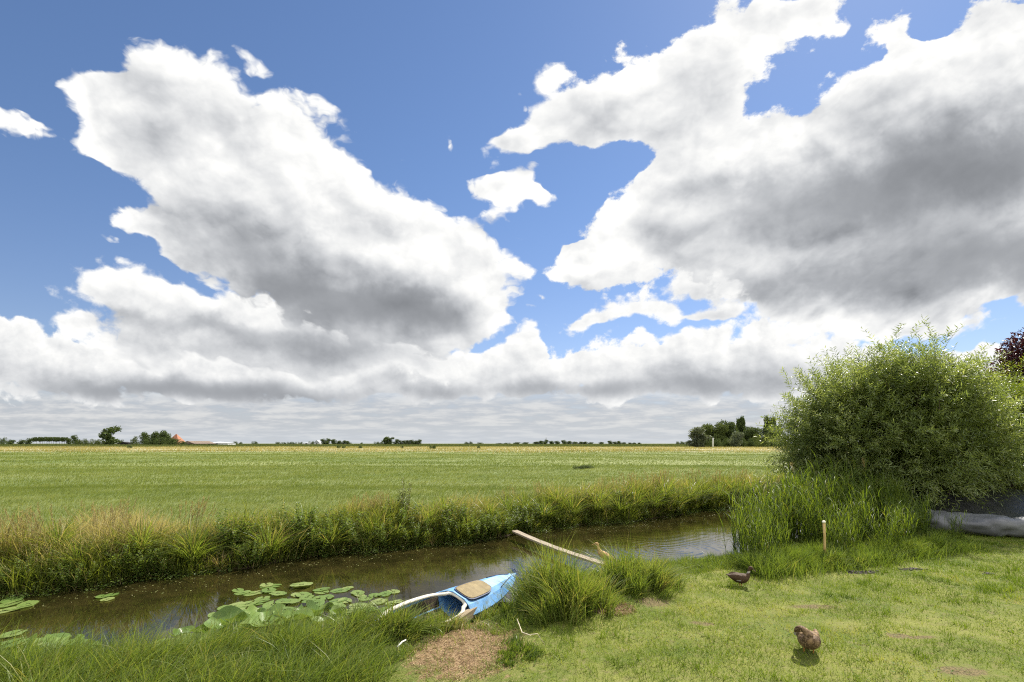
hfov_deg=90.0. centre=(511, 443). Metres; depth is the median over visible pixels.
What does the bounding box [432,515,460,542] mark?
leafy bank herb
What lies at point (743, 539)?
reed clump
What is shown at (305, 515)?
sedge tussock
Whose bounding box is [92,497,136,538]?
seeding grass
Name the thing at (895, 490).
reed clump
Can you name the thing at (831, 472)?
reed clump
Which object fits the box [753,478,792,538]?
reed clump
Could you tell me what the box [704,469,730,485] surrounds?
seeding grass
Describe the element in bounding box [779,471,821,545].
reed clump
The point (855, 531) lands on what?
reed clump
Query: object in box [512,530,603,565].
plank
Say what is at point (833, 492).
reed clump
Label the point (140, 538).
sedge tussock
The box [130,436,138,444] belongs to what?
shrub
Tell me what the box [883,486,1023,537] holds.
tarp
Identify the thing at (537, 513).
leafy bank herb
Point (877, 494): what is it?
reed clump
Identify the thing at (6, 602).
water lily
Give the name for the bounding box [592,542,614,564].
duck
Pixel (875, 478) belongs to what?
reed clump
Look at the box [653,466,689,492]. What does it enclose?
sedge tussock
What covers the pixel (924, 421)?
willow bush
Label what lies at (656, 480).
seeding grass
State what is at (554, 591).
tall grass clump
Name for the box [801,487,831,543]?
reed clump
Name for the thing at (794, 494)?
reed clump
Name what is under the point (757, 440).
shrub
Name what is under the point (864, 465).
reed clump
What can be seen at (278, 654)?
bank grass
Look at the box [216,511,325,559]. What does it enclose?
sedge tussock
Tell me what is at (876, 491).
reed clump
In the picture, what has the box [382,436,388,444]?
broadleaf tree
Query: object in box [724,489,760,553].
reed clump
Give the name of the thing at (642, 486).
sedge tussock
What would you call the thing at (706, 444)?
shrub
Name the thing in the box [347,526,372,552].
leafy bank herb
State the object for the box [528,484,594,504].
sedge tussock
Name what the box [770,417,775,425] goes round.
poplar tree
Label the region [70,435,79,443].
broadleaf tree
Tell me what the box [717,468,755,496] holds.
sedge tussock
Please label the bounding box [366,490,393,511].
seeding grass
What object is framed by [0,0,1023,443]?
sky
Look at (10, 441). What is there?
broadleaf tree
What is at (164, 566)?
leafy bank herb
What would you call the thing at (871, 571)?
mud clods
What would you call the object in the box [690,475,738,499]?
sedge tussock
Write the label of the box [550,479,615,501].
sedge tussock
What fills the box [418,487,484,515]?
sedge tussock
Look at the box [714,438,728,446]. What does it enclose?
shrub
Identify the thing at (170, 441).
shrub
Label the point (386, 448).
straw strip
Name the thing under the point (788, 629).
clover leaves
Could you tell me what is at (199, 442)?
barn
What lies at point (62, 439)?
broadleaf tree
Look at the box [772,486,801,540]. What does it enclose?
reed clump
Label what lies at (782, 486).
reed clump
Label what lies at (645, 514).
leafy bank herb
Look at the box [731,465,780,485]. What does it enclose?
sedge tussock
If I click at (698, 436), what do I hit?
broadleaf tree
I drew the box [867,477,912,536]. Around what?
reed clump
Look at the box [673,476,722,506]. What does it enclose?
sedge tussock
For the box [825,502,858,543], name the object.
reed clump
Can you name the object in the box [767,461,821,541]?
reed clump
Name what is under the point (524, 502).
sedge tussock
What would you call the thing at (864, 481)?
reed clump
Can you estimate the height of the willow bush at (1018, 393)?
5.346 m
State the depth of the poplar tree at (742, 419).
319.13 m
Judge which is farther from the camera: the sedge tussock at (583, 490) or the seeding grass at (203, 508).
the sedge tussock at (583, 490)
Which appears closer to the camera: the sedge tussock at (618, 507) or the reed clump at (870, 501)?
the reed clump at (870, 501)
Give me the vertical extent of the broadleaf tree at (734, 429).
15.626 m
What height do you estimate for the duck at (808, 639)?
0.309 m
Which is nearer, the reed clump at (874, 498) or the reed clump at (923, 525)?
the reed clump at (923, 525)
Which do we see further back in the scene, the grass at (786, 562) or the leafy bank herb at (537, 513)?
the leafy bank herb at (537, 513)
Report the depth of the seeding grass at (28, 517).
9.56 m
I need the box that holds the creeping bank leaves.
[0,487,759,599]
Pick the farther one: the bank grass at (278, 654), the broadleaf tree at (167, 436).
the broadleaf tree at (167, 436)
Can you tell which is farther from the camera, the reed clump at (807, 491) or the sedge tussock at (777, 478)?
the sedge tussock at (777, 478)
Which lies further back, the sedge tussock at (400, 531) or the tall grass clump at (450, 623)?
the sedge tussock at (400, 531)
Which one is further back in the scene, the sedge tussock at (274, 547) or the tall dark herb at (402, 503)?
the tall dark herb at (402, 503)
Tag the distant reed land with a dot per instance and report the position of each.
(385, 445)
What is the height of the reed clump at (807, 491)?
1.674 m
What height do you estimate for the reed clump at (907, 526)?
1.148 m
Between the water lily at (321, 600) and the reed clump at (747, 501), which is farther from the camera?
the reed clump at (747, 501)
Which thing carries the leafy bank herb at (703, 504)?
on the ground at (975, 672)
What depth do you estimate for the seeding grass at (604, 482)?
18.58 m
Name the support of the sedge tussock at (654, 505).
on the ground at (975, 672)
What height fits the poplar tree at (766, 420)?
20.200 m
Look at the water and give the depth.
10.00 m
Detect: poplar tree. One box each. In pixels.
[736,419,741,431]
[740,416,745,438]
[763,415,770,428]
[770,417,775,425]
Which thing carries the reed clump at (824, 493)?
on the ground at (975, 672)
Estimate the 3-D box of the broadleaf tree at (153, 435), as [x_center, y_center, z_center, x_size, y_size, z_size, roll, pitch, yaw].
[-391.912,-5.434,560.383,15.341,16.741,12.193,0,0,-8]
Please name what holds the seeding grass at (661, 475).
on the ground at (975, 672)
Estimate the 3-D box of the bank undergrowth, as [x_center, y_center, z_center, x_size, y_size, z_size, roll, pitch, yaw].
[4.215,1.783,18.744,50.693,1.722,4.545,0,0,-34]
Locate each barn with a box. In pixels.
[185,441,215,444]
[213,442,235,444]
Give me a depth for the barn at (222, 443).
634.28 m
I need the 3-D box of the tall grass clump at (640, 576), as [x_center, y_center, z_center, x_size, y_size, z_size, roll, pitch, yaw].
[1.900,1.747,7.918,2.247,0.932,1.828,0,0,0]
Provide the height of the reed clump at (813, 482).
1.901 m
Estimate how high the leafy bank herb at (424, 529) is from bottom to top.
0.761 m
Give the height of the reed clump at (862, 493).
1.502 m
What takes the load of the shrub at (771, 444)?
on the ground at (975, 672)
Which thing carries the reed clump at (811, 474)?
on the ground at (975, 672)
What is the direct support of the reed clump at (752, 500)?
on the ground at (975, 672)
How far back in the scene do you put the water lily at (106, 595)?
8.63 m
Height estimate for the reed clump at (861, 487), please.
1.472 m
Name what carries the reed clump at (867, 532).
on the ground at (975, 672)
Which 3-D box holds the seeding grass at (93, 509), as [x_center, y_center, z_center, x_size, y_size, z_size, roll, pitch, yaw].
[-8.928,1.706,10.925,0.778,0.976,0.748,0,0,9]
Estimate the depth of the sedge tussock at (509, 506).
15.56 m
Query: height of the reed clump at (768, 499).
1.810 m
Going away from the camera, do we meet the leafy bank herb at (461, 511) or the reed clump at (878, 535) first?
the reed clump at (878, 535)
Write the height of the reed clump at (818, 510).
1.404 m
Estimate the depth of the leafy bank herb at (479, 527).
13.54 m
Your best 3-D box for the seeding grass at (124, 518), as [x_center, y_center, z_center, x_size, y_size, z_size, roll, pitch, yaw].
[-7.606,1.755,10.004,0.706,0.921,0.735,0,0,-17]
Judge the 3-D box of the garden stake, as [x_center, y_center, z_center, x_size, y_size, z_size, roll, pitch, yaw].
[5.741,1.859,9.420,0.071,0.882,0.066,0,0,0]
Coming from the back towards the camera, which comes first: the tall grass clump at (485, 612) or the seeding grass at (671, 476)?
the seeding grass at (671, 476)
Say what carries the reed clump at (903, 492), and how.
on the ground at (975, 672)
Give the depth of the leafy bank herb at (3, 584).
8.86 m
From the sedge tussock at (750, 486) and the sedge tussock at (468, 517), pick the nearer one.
the sedge tussock at (468, 517)
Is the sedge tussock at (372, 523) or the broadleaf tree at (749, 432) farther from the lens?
the broadleaf tree at (749, 432)
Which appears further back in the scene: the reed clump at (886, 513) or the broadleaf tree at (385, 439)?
the broadleaf tree at (385, 439)
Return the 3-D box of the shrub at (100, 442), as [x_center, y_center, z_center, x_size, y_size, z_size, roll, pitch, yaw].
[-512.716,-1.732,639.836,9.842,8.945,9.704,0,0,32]
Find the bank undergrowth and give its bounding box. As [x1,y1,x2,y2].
[0,472,805,596]
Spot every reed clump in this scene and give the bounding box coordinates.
[714,488,751,552]
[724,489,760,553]
[727,485,768,550]
[729,477,775,542]
[731,506,765,555]
[738,499,774,554]
[739,475,793,544]
[740,481,792,539]
[741,508,781,555]
[751,501,784,548]
[753,467,805,533]
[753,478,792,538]
[762,472,795,525]
[763,493,797,544]
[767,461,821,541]
[768,512,794,551]
[772,473,825,538]
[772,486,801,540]
[773,478,816,544]
[778,464,811,538]
[778,469,827,528]
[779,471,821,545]
[785,490,822,546]
[789,482,840,545]
[790,460,833,518]
[791,471,830,539]
[793,463,829,533]
[801,471,845,537]
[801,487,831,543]
[806,452,856,522]
[809,470,851,534]
[809,476,852,537]
[816,496,858,548]
[819,505,857,553]
[821,469,855,529]
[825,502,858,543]
[830,468,867,534]
[831,465,870,500]
[831,512,863,554]
[833,456,872,502]
[838,479,876,512]
[840,476,877,533]
[842,468,877,522]
[842,485,879,537]
[842,486,880,542]
[844,501,869,545]
[847,495,879,543]
[849,486,878,538]
[851,476,879,526]
[853,470,900,532]
[856,468,895,524]
[860,471,888,529]
[866,468,894,500]
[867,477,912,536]
[867,505,902,550]
[873,467,914,526]
[875,476,908,524]
[877,495,902,535]
[881,498,920,540]
[883,477,920,523]
[884,513,909,543]
[885,485,913,528]
[887,503,918,537]
[893,500,915,534]
[902,499,931,534]
[904,498,938,536]
[907,491,936,531]
[912,495,940,537]
[944,508,967,539]
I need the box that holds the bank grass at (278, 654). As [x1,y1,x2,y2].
[0,539,805,681]
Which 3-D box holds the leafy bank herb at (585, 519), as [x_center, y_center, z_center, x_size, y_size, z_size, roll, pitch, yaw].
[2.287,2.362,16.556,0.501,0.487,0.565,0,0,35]
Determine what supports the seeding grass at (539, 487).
on the ground at (975, 672)
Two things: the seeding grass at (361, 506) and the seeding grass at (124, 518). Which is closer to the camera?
the seeding grass at (124, 518)
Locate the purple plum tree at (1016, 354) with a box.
[978,327,1023,391]
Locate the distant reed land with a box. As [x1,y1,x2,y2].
[0,444,791,446]
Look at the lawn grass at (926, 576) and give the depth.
6.27 m
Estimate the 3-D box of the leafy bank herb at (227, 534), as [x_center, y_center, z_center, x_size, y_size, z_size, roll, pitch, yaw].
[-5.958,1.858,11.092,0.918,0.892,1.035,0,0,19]
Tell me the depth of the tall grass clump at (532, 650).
5.26 m
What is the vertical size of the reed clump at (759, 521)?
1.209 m
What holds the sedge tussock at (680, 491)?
on the ground at (975, 672)
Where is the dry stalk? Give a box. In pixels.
[517,619,544,644]
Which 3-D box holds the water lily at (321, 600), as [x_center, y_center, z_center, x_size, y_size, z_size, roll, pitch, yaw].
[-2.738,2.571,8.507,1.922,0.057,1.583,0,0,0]
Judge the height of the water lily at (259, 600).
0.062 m
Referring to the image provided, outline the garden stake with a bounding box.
[822,521,825,552]
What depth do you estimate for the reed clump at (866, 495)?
10.93 m
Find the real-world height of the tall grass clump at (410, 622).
0.908 m
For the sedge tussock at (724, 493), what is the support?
on the ground at (975, 672)
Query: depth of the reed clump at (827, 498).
11.70 m
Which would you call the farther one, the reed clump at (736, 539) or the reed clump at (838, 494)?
the reed clump at (838, 494)
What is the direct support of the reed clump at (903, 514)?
on the ground at (975, 672)
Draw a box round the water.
[0,508,833,651]
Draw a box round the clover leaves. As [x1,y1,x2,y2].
[373,552,1023,681]
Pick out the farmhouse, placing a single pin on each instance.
(175, 436)
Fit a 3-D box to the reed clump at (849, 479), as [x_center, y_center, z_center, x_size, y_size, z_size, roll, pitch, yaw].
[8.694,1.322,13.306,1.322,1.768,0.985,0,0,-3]
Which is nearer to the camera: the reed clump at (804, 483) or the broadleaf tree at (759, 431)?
the reed clump at (804, 483)
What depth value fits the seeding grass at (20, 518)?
9.61 m
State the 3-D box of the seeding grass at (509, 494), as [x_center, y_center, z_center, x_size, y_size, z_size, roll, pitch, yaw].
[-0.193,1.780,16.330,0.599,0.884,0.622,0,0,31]
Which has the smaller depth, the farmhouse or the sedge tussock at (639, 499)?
the sedge tussock at (639, 499)
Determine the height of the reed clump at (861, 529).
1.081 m
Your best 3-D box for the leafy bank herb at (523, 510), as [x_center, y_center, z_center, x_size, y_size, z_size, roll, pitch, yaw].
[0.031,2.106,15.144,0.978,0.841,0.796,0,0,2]
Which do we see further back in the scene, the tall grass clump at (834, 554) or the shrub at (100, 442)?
the shrub at (100, 442)
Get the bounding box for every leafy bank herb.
[0,551,43,592]
[48,558,97,589]
[102,538,165,578]
[142,548,176,576]
[203,508,267,549]
[230,534,268,566]
[269,501,317,543]
[296,525,333,556]
[317,506,365,543]
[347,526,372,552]
[371,518,402,547]
[382,497,424,528]
[390,515,432,544]
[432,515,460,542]
[441,497,474,525]
[455,514,488,540]
[473,510,499,538]
[489,511,515,535]
[498,500,528,528]
[516,510,538,531]
[522,500,552,522]
[551,513,567,526]
[576,490,601,505]
[577,509,591,523]
[614,485,635,504]
[640,506,649,519]
[670,502,683,514]
[696,496,708,508]
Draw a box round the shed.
[117,442,132,444]
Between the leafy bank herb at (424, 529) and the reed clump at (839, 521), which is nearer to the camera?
the reed clump at (839, 521)
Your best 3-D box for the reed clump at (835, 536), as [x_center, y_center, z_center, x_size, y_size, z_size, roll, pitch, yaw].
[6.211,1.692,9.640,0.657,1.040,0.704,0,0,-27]
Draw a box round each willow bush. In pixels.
[751,314,1023,513]
[960,351,1023,489]
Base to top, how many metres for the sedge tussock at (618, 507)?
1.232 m
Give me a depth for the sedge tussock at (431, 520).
13.50 m
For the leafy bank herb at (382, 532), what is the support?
on the ground at (975, 672)
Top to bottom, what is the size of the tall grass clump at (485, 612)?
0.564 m
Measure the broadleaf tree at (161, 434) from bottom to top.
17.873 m
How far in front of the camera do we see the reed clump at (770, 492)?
10.99 m
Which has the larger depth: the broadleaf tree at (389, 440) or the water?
the broadleaf tree at (389, 440)
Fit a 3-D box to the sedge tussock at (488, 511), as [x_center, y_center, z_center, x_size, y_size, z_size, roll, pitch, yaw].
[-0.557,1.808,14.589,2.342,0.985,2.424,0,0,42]
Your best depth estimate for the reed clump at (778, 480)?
12.62 m
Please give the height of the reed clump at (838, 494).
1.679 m
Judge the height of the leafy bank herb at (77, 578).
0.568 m
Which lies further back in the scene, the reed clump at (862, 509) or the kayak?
the reed clump at (862, 509)
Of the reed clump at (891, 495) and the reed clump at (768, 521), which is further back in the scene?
the reed clump at (891, 495)
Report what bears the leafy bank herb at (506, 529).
on the ground at (975, 672)
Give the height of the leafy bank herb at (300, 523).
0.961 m
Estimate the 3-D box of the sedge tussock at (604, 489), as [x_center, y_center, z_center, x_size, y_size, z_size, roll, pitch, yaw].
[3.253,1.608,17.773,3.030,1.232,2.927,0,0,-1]
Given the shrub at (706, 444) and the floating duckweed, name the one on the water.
the floating duckweed
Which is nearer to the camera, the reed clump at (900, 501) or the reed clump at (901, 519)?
the reed clump at (901, 519)
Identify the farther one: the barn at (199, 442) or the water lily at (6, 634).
the barn at (199, 442)
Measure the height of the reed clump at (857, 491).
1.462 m
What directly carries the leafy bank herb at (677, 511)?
on the ground at (975, 672)
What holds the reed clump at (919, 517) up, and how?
on the ground at (975, 672)
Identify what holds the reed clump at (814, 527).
on the ground at (975, 672)
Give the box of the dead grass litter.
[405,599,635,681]
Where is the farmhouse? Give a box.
[171,434,184,444]
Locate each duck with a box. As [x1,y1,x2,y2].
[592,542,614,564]
[726,566,755,585]
[794,625,820,653]
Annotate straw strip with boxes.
[0,446,852,453]
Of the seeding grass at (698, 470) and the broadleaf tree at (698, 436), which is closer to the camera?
the seeding grass at (698, 470)
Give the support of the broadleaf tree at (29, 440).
on the ground at (975, 672)
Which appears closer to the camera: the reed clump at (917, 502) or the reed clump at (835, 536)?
the reed clump at (835, 536)
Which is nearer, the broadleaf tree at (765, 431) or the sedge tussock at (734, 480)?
the sedge tussock at (734, 480)
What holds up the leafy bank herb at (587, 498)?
on the ground at (975, 672)
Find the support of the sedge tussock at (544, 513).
on the ground at (975, 672)
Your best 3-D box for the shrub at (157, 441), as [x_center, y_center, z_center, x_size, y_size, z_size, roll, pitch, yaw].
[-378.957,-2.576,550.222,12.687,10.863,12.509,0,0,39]
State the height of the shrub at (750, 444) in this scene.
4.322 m
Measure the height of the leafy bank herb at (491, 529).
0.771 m
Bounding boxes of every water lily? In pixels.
[0,596,38,612]
[0,629,98,661]
[96,593,118,600]
[150,600,346,648]
[208,582,312,616]
[296,586,402,614]
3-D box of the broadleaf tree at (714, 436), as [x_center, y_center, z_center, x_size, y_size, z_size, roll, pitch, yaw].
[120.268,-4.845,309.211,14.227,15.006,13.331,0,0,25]
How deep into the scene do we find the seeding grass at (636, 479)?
19.62 m
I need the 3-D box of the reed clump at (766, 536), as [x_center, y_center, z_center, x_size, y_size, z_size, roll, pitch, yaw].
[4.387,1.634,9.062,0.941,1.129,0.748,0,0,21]
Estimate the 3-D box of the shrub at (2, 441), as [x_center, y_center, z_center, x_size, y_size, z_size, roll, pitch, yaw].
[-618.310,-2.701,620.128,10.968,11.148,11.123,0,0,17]
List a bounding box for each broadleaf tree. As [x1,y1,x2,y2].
[5,439,15,443]
[23,438,32,444]
[37,437,43,443]
[60,437,68,443]
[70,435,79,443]
[97,425,120,444]
[138,431,151,444]
[148,431,160,444]
[157,430,169,444]
[165,433,177,444]
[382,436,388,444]
[386,437,393,443]
[683,427,711,446]
[692,424,712,446]
[704,423,722,446]
[712,422,728,446]
[717,420,735,445]
[726,424,744,446]
[727,432,743,446]
[743,426,758,446]
[744,427,763,446]
[759,426,777,446]
[771,424,786,446]
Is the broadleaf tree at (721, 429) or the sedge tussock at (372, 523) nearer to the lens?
the sedge tussock at (372, 523)
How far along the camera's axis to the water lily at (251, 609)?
6.63 m
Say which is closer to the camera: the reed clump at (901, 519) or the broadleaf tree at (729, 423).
the reed clump at (901, 519)
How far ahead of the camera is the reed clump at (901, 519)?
10.93 m
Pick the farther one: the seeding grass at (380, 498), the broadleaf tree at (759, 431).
the broadleaf tree at (759, 431)
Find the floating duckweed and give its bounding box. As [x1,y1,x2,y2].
[0,513,691,615]
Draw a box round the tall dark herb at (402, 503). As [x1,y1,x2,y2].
[397,478,411,518]
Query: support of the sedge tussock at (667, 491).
on the ground at (975, 672)
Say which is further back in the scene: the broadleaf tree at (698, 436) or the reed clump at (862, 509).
the broadleaf tree at (698, 436)
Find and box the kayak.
[383,568,518,621]
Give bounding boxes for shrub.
[0,437,7,444]
[83,439,93,444]
[97,439,105,444]
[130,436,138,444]
[143,437,154,444]
[152,436,166,444]
[163,437,174,444]
[573,465,585,468]
[704,437,714,446]
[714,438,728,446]
[740,437,753,446]
[745,440,758,446]
[753,433,772,446]
[769,436,782,446]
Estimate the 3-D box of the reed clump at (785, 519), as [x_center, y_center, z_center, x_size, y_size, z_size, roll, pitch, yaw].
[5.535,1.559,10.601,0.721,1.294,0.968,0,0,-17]
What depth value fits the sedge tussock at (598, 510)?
16.77 m
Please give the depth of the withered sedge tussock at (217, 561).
10.41 m
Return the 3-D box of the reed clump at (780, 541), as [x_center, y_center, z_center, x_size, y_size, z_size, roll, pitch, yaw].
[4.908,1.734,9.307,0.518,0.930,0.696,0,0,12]
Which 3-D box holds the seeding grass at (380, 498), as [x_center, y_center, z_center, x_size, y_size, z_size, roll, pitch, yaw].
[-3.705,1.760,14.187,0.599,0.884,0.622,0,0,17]
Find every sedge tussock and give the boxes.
[3,504,114,552]
[26,530,126,567]
[70,509,194,557]
[119,508,269,567]
[194,551,238,573]
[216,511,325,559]
[267,510,374,553]
[270,493,352,526]
[345,505,415,534]
[362,515,423,543]
[396,499,454,529]
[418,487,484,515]
[442,497,513,531]
[471,496,520,520]
[489,489,537,511]
[491,487,551,508]
[518,491,578,523]
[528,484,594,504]
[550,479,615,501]
[550,482,608,518]
[570,481,636,515]
[580,477,626,500]
[606,488,668,515]
[610,475,669,496]
[616,481,673,510]
[641,479,685,511]
[646,473,701,504]
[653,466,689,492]
[666,482,724,504]
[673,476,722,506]
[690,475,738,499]
[697,476,745,499]
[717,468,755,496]
[720,470,778,496]
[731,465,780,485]
[754,465,789,486]
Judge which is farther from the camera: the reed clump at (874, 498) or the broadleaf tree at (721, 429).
the broadleaf tree at (721, 429)
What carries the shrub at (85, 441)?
on the ground at (975, 672)
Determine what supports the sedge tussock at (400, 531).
on the ground at (975, 672)
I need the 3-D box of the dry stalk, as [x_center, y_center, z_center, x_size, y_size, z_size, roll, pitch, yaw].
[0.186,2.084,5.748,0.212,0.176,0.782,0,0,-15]
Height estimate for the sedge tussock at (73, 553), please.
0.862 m
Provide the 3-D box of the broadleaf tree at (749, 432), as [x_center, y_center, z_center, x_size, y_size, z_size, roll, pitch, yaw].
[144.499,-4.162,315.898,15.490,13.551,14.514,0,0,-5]
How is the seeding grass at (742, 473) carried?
on the ground at (975, 672)
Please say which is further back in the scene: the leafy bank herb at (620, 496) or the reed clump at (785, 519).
the leafy bank herb at (620, 496)
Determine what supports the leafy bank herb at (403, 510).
on the ground at (975, 672)
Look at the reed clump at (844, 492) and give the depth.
11.98 m
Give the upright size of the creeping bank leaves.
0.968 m
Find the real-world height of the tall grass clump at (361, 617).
0.818 m
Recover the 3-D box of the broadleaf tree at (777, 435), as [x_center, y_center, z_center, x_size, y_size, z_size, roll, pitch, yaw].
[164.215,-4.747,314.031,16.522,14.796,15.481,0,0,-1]
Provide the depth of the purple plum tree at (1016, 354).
23.82 m
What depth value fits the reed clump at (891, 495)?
12.70 m
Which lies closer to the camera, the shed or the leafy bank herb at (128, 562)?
the leafy bank herb at (128, 562)
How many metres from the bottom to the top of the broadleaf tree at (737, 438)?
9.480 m
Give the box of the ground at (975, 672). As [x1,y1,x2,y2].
[0,443,1023,681]
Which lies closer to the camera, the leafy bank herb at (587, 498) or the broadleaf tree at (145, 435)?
the leafy bank herb at (587, 498)
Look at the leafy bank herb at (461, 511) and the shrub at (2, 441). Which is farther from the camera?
the shrub at (2, 441)
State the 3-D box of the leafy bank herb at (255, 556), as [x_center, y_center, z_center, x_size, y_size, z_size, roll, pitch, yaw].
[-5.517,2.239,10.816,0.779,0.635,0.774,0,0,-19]
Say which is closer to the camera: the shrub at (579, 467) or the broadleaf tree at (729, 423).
the shrub at (579, 467)
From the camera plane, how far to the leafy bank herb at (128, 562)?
9.67 m
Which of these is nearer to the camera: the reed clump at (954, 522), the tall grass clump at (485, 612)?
the tall grass clump at (485, 612)
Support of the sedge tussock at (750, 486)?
on the ground at (975, 672)
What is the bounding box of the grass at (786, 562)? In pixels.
[722,524,996,586]
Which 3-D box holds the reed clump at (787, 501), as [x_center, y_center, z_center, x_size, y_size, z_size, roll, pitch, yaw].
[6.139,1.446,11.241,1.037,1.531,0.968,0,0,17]
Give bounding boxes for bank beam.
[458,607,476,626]
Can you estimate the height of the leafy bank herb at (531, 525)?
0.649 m
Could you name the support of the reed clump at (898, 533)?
on the ground at (975, 672)
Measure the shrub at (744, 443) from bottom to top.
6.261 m
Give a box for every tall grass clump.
[303,589,414,643]
[353,588,468,642]
[417,601,476,636]
[473,602,499,623]
[485,532,650,627]
[492,632,545,666]
[579,529,699,600]
[819,542,866,569]
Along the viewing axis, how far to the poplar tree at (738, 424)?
318.90 m
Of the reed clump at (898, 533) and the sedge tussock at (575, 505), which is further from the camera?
the sedge tussock at (575, 505)
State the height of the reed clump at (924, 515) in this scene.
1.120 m
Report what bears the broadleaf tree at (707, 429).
on the ground at (975, 672)
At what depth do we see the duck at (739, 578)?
7.75 m
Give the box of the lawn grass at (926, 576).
[114,526,1023,681]
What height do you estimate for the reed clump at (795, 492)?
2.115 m
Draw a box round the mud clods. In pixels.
[846,567,993,574]
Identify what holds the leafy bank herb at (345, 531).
on the ground at (975, 672)
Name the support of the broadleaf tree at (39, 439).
on the ground at (975, 672)
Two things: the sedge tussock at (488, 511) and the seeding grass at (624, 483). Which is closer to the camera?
the sedge tussock at (488, 511)
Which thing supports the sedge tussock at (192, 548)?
on the ground at (975, 672)
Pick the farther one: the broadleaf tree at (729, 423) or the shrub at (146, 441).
the shrub at (146, 441)
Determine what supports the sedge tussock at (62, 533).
on the ground at (975, 672)
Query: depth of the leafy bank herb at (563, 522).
15.70 m
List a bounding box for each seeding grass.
[0,509,39,546]
[4,502,61,553]
[64,500,121,533]
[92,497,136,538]
[97,511,148,558]
[170,495,216,543]
[352,494,375,516]
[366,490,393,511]
[367,491,389,505]
[497,485,515,501]
[527,480,548,494]
[588,477,617,491]
[613,472,632,487]
[619,472,648,487]
[641,472,666,498]
[647,469,668,481]
[660,468,680,480]
[681,468,700,482]
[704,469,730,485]
[730,466,756,485]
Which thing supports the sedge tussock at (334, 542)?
on the ground at (975, 672)

